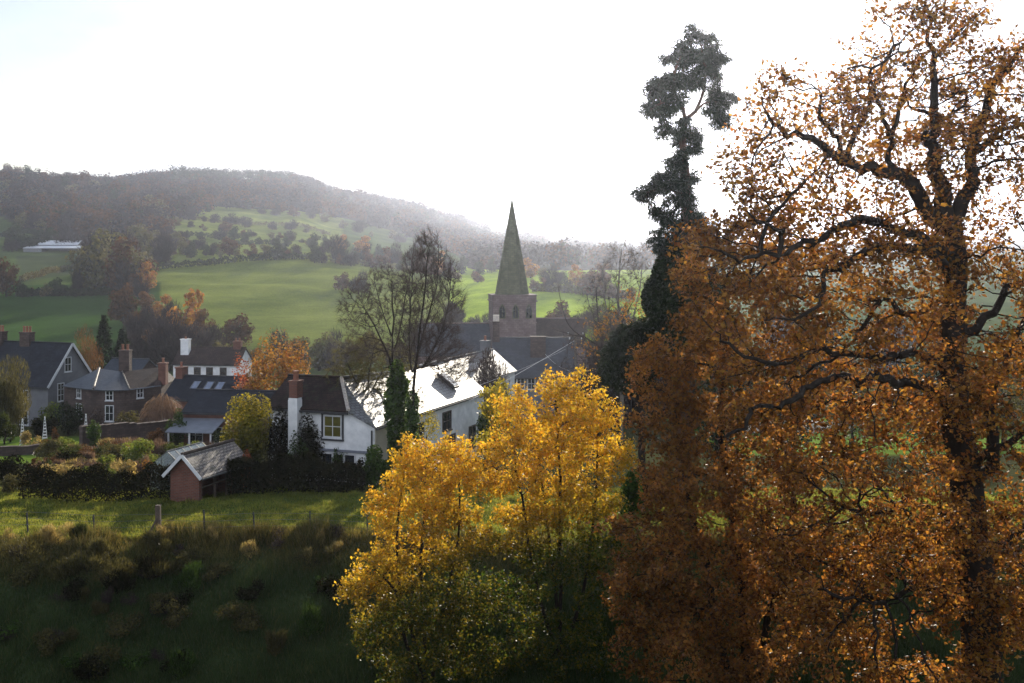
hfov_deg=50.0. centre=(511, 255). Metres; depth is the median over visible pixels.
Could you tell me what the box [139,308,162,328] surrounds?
field tree
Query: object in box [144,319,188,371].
field tree
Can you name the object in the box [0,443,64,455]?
garden wall
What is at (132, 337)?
field tree
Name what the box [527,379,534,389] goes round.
window
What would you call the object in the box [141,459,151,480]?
shrub
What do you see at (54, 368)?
house
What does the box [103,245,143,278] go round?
field tree
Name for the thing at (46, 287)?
field tree
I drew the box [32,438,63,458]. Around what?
shrub
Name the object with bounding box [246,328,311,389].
cherry tree
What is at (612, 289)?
field tree
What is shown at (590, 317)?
field tree
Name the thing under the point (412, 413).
bare tree
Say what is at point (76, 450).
shrub
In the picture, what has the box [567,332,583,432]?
utility pole
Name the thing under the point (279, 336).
field tree
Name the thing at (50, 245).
farm shed
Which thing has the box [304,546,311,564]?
weed clump
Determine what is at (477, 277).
field tree
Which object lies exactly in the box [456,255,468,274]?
field tree
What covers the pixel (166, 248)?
field tree
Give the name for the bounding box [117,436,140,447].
shrub
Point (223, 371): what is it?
window
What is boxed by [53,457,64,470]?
shrub
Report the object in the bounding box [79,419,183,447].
garden wall
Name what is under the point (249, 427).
tree
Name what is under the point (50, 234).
field tree
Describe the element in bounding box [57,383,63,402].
window
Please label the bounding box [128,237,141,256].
field tree
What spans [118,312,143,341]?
field tree
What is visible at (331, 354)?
field tree
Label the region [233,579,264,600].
bramble
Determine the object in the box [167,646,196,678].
bramble
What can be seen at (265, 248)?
field tree
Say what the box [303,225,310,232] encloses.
field tree
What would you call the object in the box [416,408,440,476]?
shrub
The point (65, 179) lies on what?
field tree
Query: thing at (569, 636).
maple tree
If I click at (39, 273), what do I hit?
field hedge
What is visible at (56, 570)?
bramble
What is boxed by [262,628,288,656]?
bramble
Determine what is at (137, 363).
roof
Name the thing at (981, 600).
oak tree
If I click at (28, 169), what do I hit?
field tree
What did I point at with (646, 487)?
shrub
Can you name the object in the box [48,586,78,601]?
weed clump
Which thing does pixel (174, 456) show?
shrub
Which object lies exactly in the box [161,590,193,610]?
bramble
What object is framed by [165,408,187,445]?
shrub
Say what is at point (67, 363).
window
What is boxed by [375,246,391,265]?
field tree
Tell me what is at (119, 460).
shrub
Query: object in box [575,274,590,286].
field tree
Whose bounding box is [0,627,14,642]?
weed clump
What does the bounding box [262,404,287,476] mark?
creeper
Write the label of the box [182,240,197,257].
field tree
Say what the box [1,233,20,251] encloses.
field tree
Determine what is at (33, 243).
field tree
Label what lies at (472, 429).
window
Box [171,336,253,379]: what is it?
house
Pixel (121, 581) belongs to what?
bramble
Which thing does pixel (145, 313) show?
field tree
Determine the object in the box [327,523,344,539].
weed clump
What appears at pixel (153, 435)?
shrub
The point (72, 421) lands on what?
shrub
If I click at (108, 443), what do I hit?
shrub
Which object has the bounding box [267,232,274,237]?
field tree
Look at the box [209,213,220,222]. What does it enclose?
field tree
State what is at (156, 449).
shrub
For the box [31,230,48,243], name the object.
field tree
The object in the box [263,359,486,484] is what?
cottage
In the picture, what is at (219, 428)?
window
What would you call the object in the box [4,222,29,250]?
field tree
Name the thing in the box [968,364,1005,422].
field tree
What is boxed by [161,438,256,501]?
brick shed
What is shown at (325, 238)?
field tree
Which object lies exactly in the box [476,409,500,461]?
shrub
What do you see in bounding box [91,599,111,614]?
bramble
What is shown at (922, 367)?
field tree
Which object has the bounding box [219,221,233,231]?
field tree
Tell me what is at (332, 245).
field tree
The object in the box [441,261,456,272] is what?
field tree
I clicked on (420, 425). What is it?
window
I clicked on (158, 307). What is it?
field tree
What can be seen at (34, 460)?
shrub
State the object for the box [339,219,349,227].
field tree
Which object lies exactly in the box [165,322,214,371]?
field tree
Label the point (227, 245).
field tree
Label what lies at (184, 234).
field tree
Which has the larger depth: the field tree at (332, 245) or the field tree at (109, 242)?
the field tree at (332, 245)
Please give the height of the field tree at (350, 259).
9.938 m
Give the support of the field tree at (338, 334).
on the ground at (296, 298)
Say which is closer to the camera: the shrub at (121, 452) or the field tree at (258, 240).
the shrub at (121, 452)
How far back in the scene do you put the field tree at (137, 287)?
376.71 m
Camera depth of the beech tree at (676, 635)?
32.55 m
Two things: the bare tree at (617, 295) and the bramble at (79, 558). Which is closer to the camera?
the bramble at (79, 558)
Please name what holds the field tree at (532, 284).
on the ground at (296, 298)
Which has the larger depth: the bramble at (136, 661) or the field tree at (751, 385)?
the field tree at (751, 385)
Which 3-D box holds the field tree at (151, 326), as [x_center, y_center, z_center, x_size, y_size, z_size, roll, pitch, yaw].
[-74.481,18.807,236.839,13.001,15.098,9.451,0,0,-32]
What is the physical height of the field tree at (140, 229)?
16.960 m
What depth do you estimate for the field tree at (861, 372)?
118.77 m
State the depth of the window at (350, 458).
62.15 m
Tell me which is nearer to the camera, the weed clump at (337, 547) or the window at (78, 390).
the weed clump at (337, 547)
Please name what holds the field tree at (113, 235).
on the ground at (296, 298)
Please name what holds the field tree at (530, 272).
on the ground at (296, 298)
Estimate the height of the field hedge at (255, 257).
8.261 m
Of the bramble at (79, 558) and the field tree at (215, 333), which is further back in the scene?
the field tree at (215, 333)
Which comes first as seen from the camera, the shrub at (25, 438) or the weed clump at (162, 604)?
the weed clump at (162, 604)
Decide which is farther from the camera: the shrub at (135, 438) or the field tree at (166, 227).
the field tree at (166, 227)
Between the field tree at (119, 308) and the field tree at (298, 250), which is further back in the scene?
the field tree at (298, 250)
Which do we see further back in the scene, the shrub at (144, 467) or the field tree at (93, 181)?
the field tree at (93, 181)
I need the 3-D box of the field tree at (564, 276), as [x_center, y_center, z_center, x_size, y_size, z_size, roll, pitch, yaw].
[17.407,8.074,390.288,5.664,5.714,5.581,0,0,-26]
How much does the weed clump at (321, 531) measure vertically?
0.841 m
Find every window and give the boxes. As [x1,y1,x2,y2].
[21,410,28,425]
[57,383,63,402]
[64,357,71,372]
[76,389,80,399]
[104,405,113,421]
[105,391,113,401]
[136,389,143,398]
[187,433,202,444]
[194,367,200,374]
[206,367,212,374]
[212,427,222,442]
[220,367,226,374]
[321,452,332,472]
[322,415,341,439]
[332,453,343,462]
[344,454,355,462]
[415,421,423,443]
[442,410,452,431]
[443,433,456,462]
[469,424,475,448]
[516,379,524,389]
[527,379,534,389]
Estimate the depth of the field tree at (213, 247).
529.72 m
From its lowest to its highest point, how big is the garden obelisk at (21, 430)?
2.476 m
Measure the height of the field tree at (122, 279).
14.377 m
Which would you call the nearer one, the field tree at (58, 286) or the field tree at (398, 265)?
the field tree at (58, 286)
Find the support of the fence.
on the ground at (296, 298)
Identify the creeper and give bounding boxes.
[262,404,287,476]
[287,430,307,480]
[295,412,327,480]
[332,447,347,470]
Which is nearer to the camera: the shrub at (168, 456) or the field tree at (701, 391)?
the shrub at (168, 456)
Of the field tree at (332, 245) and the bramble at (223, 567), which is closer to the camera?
the bramble at (223, 567)
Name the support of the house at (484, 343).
on the ground at (296, 298)
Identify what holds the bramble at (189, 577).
on the ground at (296, 298)
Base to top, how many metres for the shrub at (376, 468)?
2.579 m
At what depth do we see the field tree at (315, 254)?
479.06 m
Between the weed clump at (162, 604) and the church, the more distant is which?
the church
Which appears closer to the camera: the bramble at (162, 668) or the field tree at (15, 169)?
the bramble at (162, 668)
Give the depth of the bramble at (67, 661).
37.84 m
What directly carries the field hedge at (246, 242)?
on the ground at (296, 298)
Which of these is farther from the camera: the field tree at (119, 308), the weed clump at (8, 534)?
the field tree at (119, 308)
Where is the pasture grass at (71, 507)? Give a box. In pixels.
[0,485,1023,547]
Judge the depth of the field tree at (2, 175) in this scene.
908.08 m
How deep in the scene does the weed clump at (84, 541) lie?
44.12 m
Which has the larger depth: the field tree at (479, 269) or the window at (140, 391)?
the field tree at (479, 269)
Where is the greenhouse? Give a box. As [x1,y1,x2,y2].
[150,442,205,490]
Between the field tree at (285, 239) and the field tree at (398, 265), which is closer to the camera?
the field tree at (398, 265)
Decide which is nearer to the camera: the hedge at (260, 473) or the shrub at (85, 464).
the hedge at (260, 473)
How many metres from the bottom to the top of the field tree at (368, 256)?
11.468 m
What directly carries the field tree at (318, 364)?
on the ground at (296, 298)
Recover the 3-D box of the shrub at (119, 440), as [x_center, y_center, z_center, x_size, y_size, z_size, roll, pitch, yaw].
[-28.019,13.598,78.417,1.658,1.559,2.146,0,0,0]
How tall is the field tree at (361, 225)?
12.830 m
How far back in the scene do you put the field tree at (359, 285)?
388.32 m
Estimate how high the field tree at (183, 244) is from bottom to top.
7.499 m
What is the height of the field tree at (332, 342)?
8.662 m
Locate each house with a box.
[0,325,91,426]
[63,344,174,429]
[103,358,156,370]
[162,362,252,417]
[165,389,276,445]
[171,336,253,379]
[423,336,516,427]
[492,315,577,418]
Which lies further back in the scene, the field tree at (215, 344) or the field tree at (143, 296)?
the field tree at (143, 296)
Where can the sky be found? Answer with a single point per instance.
(468, 107)
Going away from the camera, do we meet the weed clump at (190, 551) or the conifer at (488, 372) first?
the weed clump at (190, 551)
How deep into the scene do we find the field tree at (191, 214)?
790.73 m
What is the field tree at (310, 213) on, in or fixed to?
on the ground at (296, 298)
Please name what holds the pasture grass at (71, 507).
on the ground at (296, 298)
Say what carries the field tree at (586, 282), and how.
on the ground at (296, 298)
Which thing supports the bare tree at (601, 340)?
on the ground at (296, 298)
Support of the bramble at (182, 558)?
on the ground at (296, 298)
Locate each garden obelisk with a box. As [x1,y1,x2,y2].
[19,418,23,445]
[42,416,46,441]
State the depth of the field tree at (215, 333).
240.08 m
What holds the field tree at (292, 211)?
on the ground at (296, 298)
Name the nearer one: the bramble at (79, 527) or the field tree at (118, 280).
the bramble at (79, 527)
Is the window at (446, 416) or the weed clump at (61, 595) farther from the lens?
the window at (446, 416)
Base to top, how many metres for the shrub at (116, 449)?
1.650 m
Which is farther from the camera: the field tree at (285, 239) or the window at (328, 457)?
the field tree at (285, 239)
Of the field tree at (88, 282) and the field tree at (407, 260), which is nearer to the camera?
the field tree at (88, 282)
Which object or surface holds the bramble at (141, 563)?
on the ground at (296, 298)
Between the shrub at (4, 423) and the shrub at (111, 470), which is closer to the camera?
the shrub at (111, 470)
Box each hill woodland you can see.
[0,167,702,269]
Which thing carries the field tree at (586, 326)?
on the ground at (296, 298)
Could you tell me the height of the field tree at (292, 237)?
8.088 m
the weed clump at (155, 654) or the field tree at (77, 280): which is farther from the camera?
the field tree at (77, 280)
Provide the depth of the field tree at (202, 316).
274.26 m
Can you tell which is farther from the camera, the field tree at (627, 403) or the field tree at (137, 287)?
the field tree at (137, 287)
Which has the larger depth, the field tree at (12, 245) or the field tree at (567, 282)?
the field tree at (12, 245)
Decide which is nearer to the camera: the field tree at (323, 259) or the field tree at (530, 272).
the field tree at (530, 272)
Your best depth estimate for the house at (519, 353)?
126.45 m
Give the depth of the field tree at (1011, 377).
108.75 m
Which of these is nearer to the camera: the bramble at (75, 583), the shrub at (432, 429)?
the bramble at (75, 583)
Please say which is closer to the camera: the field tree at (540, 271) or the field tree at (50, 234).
the field tree at (540, 271)
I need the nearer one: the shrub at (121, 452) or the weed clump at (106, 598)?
the weed clump at (106, 598)
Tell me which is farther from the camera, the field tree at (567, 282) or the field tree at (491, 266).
the field tree at (491, 266)
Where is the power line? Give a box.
[470,342,571,400]
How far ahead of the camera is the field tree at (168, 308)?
285.82 m
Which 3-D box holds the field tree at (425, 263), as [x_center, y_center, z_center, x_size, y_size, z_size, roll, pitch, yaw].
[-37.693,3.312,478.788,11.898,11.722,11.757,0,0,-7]
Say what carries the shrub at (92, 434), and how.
on the ground at (296, 298)
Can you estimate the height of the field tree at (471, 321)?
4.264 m
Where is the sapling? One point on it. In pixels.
(495, 390)
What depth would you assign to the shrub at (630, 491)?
49.75 m
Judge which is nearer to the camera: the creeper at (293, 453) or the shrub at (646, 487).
the shrub at (646, 487)
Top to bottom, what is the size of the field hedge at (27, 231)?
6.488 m
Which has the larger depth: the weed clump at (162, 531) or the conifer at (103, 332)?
the conifer at (103, 332)
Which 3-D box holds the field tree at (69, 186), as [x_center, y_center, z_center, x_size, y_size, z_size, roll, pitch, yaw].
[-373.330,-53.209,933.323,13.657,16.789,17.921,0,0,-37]
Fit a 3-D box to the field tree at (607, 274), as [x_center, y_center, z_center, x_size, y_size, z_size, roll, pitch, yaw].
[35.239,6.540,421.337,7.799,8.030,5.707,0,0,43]
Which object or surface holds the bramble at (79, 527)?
on the ground at (296, 298)
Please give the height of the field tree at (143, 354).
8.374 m
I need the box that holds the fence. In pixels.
[3,505,367,532]
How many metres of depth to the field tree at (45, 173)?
970.04 m
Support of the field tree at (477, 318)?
on the ground at (296, 298)
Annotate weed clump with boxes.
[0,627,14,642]
[2,526,16,540]
[8,543,28,565]
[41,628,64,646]
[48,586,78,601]
[64,625,79,641]
[77,537,91,547]
[89,552,110,569]
[100,586,113,604]
[120,591,138,605]
[149,594,178,617]
[149,647,165,662]
[156,524,170,536]
[174,547,197,562]
[205,524,218,542]
[239,539,260,560]
[269,526,286,550]
[289,547,319,563]
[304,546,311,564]
[315,530,325,543]
[323,544,333,562]
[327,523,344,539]
[330,540,343,550]
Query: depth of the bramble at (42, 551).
42.93 m
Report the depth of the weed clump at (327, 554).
43.85 m
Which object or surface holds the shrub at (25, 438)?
on the ground at (296, 298)
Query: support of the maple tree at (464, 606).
on the ground at (296, 298)
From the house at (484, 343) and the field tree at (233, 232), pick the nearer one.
the house at (484, 343)
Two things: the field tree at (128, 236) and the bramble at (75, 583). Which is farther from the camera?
the field tree at (128, 236)
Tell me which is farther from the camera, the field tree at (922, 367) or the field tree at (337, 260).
the field tree at (337, 260)
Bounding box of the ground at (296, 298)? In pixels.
[0,178,1023,682]
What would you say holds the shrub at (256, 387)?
on the ground at (296, 298)
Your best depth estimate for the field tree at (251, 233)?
675.03 m
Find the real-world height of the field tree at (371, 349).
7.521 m
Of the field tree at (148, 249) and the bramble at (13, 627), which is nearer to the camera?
the bramble at (13, 627)
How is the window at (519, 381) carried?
in the house at (519, 353)
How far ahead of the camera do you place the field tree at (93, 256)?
405.39 m
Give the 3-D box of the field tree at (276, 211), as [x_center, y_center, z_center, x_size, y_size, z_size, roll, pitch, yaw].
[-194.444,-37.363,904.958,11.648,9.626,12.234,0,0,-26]
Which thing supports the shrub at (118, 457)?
on the ground at (296, 298)
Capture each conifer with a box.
[90,314,116,371]
[113,329,132,357]
[473,347,510,422]
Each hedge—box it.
[0,227,43,236]
[15,286,113,296]
[16,460,170,502]
[19,264,79,281]
[156,252,309,269]
[180,231,288,246]
[191,216,330,234]
[226,450,365,495]
[327,255,461,280]
[531,283,635,299]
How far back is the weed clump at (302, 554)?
43.56 m
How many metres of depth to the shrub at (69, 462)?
63.97 m
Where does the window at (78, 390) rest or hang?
in the house at (113, 394)
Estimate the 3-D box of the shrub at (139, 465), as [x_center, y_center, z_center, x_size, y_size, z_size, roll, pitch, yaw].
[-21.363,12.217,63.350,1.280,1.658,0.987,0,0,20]
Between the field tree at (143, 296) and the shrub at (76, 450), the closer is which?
the shrub at (76, 450)
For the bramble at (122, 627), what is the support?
on the ground at (296, 298)
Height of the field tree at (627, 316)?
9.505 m
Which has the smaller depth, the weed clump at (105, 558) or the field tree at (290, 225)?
the weed clump at (105, 558)
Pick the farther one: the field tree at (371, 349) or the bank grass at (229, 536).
the field tree at (371, 349)
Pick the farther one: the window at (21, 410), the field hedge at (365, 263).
the field hedge at (365, 263)
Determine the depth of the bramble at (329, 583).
41.41 m
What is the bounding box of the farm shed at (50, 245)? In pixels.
[23,240,83,251]
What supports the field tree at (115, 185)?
on the ground at (296, 298)
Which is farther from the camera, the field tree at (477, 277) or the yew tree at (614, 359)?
the field tree at (477, 277)
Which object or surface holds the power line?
attached to the utility pole
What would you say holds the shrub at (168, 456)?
on the ground at (296, 298)
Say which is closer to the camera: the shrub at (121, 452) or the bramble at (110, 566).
the bramble at (110, 566)
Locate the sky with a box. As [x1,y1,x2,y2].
[0,0,1023,240]
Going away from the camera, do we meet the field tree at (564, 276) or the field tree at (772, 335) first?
the field tree at (772, 335)
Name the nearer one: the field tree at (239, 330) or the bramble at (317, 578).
the bramble at (317, 578)
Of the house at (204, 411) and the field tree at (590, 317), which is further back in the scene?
the field tree at (590, 317)
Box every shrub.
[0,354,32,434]
[0,410,17,443]
[0,454,23,481]
[0,473,24,492]
[19,430,42,445]
[29,416,59,437]
[31,457,48,465]
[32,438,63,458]
[38,401,62,428]
[39,463,76,482]
[45,459,54,467]
[49,452,63,461]
[51,427,59,439]
[52,401,85,435]
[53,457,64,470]
[55,436,78,451]
[56,449,85,460]
[59,456,81,469]
[62,445,82,452]
[65,442,89,451]
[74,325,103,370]
[74,457,101,472]
[77,446,97,453]
[79,450,95,461]
[83,405,104,424]
[86,419,101,447]
[92,441,112,455]
[95,442,123,462]
[96,437,113,449]
[96,454,115,469]
[98,440,119,452]
[105,468,123,486]
[109,437,127,445]
[109,458,124,470]
[111,459,137,480]
[112,446,128,460]
[114,454,126,462]
[115,410,142,422]
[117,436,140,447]
[121,438,162,463]
[132,455,149,473]
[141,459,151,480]
[146,427,165,446]
[148,437,169,455]
[159,441,179,450]
[164,442,185,451]
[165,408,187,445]
[165,447,176,465]
[165,451,178,470]
[184,440,204,451]
[213,430,230,442]
[232,352,251,388]
[232,364,267,389]
[242,448,250,486]
[355,444,396,489]
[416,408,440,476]
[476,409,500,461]
[620,469,643,515]
[631,473,661,501]
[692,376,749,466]
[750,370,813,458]
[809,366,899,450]
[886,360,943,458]
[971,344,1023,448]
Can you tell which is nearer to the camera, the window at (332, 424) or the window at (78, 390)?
the window at (332, 424)
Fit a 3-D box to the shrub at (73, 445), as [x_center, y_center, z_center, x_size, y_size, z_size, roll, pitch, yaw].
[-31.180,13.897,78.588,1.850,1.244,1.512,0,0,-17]
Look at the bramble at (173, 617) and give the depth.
40.47 m
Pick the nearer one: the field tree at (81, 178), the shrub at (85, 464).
the shrub at (85, 464)
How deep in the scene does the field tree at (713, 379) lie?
107.07 m
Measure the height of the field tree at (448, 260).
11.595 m
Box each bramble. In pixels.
[0,534,62,568]
[0,619,25,639]
[6,566,39,586]
[31,628,68,656]
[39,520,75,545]
[47,553,84,580]
[59,548,104,574]
[59,651,82,668]
[63,577,86,601]
[68,522,88,537]
[72,654,108,681]
[78,641,121,680]
[79,556,140,586]
[85,535,118,559]
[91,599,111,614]
[100,567,138,593]
[105,611,143,638]
[117,651,154,671]
[130,547,170,578]
[139,558,182,582]
[142,529,172,549]
[145,591,176,613]
[159,649,190,676]
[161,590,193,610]
[161,599,192,627]
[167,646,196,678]
[171,559,203,591]
[175,551,190,573]
[202,562,232,581]
[213,599,259,625]
[231,613,269,631]
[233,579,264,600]
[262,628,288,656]
[295,597,326,636]
[309,575,325,593]
[314,574,353,604]
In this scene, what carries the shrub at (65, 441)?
on the ground at (296, 298)
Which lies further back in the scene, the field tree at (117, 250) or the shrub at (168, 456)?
the field tree at (117, 250)
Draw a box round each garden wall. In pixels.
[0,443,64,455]
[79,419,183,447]
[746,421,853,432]
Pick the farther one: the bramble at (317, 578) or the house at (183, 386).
the house at (183, 386)
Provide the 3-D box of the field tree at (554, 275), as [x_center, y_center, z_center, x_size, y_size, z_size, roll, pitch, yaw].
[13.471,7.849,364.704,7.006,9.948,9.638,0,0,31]
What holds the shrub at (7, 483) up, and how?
on the ground at (296, 298)
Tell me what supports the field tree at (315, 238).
on the ground at (296, 298)
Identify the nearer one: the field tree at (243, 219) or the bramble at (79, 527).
the bramble at (79, 527)
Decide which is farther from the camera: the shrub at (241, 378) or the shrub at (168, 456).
the shrub at (241, 378)
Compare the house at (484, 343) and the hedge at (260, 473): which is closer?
the hedge at (260, 473)
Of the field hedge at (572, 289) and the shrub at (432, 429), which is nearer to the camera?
the shrub at (432, 429)
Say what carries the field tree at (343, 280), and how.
on the ground at (296, 298)
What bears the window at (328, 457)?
in the cottage
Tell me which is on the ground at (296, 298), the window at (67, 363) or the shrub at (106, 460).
the shrub at (106, 460)
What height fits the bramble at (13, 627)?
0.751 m
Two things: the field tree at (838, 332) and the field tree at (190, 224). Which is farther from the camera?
the field tree at (190, 224)
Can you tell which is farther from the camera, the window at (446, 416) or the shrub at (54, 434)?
the shrub at (54, 434)
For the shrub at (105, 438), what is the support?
on the ground at (296, 298)
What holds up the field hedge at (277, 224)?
on the ground at (296, 298)
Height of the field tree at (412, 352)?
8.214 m
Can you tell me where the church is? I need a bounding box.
[416,196,585,374]
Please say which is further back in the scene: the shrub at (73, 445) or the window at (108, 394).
the window at (108, 394)
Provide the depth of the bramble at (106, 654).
38.03 m
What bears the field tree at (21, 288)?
on the ground at (296, 298)
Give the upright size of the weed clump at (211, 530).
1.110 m
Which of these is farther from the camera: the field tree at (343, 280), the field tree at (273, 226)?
the field tree at (273, 226)
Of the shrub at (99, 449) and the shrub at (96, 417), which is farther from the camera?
the shrub at (96, 417)
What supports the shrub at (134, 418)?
on the ground at (296, 298)
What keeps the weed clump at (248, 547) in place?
on the ground at (296, 298)
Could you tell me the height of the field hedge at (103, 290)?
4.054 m
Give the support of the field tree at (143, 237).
on the ground at (296, 298)
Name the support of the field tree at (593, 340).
on the ground at (296, 298)
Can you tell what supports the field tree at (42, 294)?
on the ground at (296, 298)
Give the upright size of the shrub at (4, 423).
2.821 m
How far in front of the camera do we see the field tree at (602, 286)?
354.25 m
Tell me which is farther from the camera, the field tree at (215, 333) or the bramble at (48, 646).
the field tree at (215, 333)
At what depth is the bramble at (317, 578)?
42.15 m
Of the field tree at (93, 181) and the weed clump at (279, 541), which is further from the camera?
the field tree at (93, 181)
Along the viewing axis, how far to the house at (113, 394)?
103.64 m
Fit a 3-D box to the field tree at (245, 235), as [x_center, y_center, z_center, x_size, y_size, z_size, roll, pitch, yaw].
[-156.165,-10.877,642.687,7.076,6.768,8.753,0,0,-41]
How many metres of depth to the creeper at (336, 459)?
62.26 m
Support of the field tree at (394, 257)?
on the ground at (296, 298)
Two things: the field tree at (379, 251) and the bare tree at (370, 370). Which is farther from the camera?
the field tree at (379, 251)
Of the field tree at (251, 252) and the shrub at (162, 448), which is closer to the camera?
the shrub at (162, 448)
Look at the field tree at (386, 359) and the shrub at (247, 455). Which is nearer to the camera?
the shrub at (247, 455)
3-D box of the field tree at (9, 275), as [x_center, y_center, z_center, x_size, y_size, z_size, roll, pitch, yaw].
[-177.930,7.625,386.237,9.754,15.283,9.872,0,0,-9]
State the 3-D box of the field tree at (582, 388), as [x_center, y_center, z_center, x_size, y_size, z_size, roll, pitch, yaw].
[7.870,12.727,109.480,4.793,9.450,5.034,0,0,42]
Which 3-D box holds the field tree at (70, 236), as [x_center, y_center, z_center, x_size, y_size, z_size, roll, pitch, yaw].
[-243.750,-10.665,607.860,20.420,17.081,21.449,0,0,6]
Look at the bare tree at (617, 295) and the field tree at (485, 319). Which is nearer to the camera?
the bare tree at (617, 295)
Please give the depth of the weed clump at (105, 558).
42.76 m
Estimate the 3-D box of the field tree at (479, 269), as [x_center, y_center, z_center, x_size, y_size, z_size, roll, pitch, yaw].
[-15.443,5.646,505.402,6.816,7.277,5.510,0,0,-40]
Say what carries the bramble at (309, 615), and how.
on the ground at (296, 298)
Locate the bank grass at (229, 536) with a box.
[0,509,1023,682]
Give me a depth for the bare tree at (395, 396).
58.71 m
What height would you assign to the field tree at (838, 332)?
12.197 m
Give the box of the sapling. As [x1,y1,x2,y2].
[470,377,519,473]
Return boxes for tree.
[0,170,13,180]
[0,256,20,296]
[1,163,19,173]
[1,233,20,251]
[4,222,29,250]
[12,283,31,296]
[21,165,37,178]
[24,235,37,246]
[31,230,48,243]
[38,172,50,186]
[39,288,45,296]
[40,283,52,295]
[43,227,58,239]
[48,277,67,295]
[53,224,87,245]
[56,171,75,183]
[59,175,71,191]
[64,184,78,192]
[64,228,115,288]
[69,270,85,289]
[72,170,91,185]
[72,229,113,284]
[73,174,86,192]
[80,277,96,287]
[85,228,139,278]
[88,180,101,186]
[98,232,152,262]
[101,236,158,290]
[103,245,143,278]
[106,282,137,320]
[107,180,129,193]
[107,293,137,323]
[111,260,135,292]
[113,258,140,290]
[114,225,146,275]
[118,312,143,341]
[124,301,157,337]
[125,223,147,238]
[125,273,141,296]
[125,328,148,353]
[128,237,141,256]
[129,276,150,298]
[129,335,157,363]
[131,230,153,254]
[132,194,157,207]
[135,261,157,288]
[136,291,154,312]
[137,393,183,422]
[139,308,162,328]
[139,311,190,365]
[142,237,160,260]
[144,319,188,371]
[148,231,178,265]
[151,230,162,240]
[151,294,171,317]
[156,225,175,234]
[159,299,182,330]
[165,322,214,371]
[166,288,204,339]
[170,231,185,246]
[175,230,189,242]
[177,241,188,254]
[182,206,197,220]
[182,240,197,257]
[187,221,195,227]
[193,237,208,249]
[193,308,215,333]
[196,323,228,346]
[197,232,203,238]
[199,244,212,255]
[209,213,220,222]
[209,242,218,255]
[209,340,231,346]
[211,227,229,239]
[216,237,242,255]
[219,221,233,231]
[219,313,255,346]
[219,392,273,483]
[222,213,239,224]
[227,226,240,238]
[232,248,239,255]
[236,216,252,227]
[238,232,251,240]
[243,243,257,255]
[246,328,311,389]
[247,229,256,236]
[248,347,266,370]
[256,236,262,244]
[257,206,266,213]
[258,244,272,258]
[263,326,306,367]
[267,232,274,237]
[267,239,284,257]
[268,221,277,229]
[269,234,280,242]
[270,206,281,215]
[281,236,291,245]
[283,219,298,229]
[283,230,296,240]
[287,205,300,216]
[290,245,301,253]
[290,336,312,366]
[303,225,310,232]
[305,232,320,246]
[305,338,334,370]
[306,209,316,218]
[308,240,323,262]
[310,331,340,369]
[312,245,328,262]
[319,212,329,221]
[320,235,328,248]
[321,343,346,372]
[323,233,350,262]
[323,330,427,411]
[326,326,353,363]
[332,430,509,682]
[333,260,424,464]
[333,272,349,289]
[335,234,346,246]
[335,253,343,264]
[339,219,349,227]
[340,245,360,265]
[348,270,371,293]
[350,219,368,232]
[353,235,370,252]
[359,250,364,262]
[360,331,391,363]
[362,244,379,266]
[374,244,383,256]
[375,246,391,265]
[382,242,401,263]
[383,346,402,365]
[387,221,481,487]
[393,232,405,242]
[394,333,416,365]
[395,260,401,269]
[401,245,417,266]
[414,251,437,274]
[441,254,457,268]
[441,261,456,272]
[441,302,464,322]
[443,301,466,322]
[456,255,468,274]
[462,362,644,682]
[464,317,478,322]
[471,271,484,281]
[471,314,480,322]
[473,260,484,274]
[481,313,488,322]
[486,256,497,272]
[523,257,539,277]
[528,278,538,291]
[536,267,548,281]
[541,265,563,290]
[544,300,569,317]
[548,305,570,317]
[551,284,618,449]
[557,271,567,283]
[562,278,572,291]
[568,264,582,284]
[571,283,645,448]
[571,339,606,422]
[572,311,592,333]
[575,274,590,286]
[579,271,602,292]
[581,302,612,337]
[582,237,649,441]
[583,327,624,427]
[585,206,854,682]
[592,322,644,427]
[595,263,611,279]
[595,277,608,294]
[595,316,658,478]
[606,304,635,328]
[607,283,616,298]
[627,19,742,493]
[651,0,1023,682]
[692,379,708,422]
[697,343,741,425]
[730,371,761,418]
[756,304,804,372]
[784,326,848,420]
[826,319,857,371]
[836,359,877,415]
[853,310,921,375]
[877,371,911,424]
[914,348,969,394]
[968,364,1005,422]
[986,330,1023,425]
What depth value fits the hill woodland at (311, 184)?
968.51 m
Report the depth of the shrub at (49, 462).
62.64 m
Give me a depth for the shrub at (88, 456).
69.71 m
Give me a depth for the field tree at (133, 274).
388.46 m
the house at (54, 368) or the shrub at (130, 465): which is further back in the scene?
the house at (54, 368)
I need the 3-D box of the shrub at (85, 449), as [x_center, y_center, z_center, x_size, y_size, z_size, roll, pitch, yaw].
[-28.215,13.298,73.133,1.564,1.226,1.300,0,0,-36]
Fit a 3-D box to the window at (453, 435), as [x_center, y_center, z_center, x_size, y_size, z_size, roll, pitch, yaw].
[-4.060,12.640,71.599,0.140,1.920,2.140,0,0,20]
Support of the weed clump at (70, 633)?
on the ground at (296, 298)

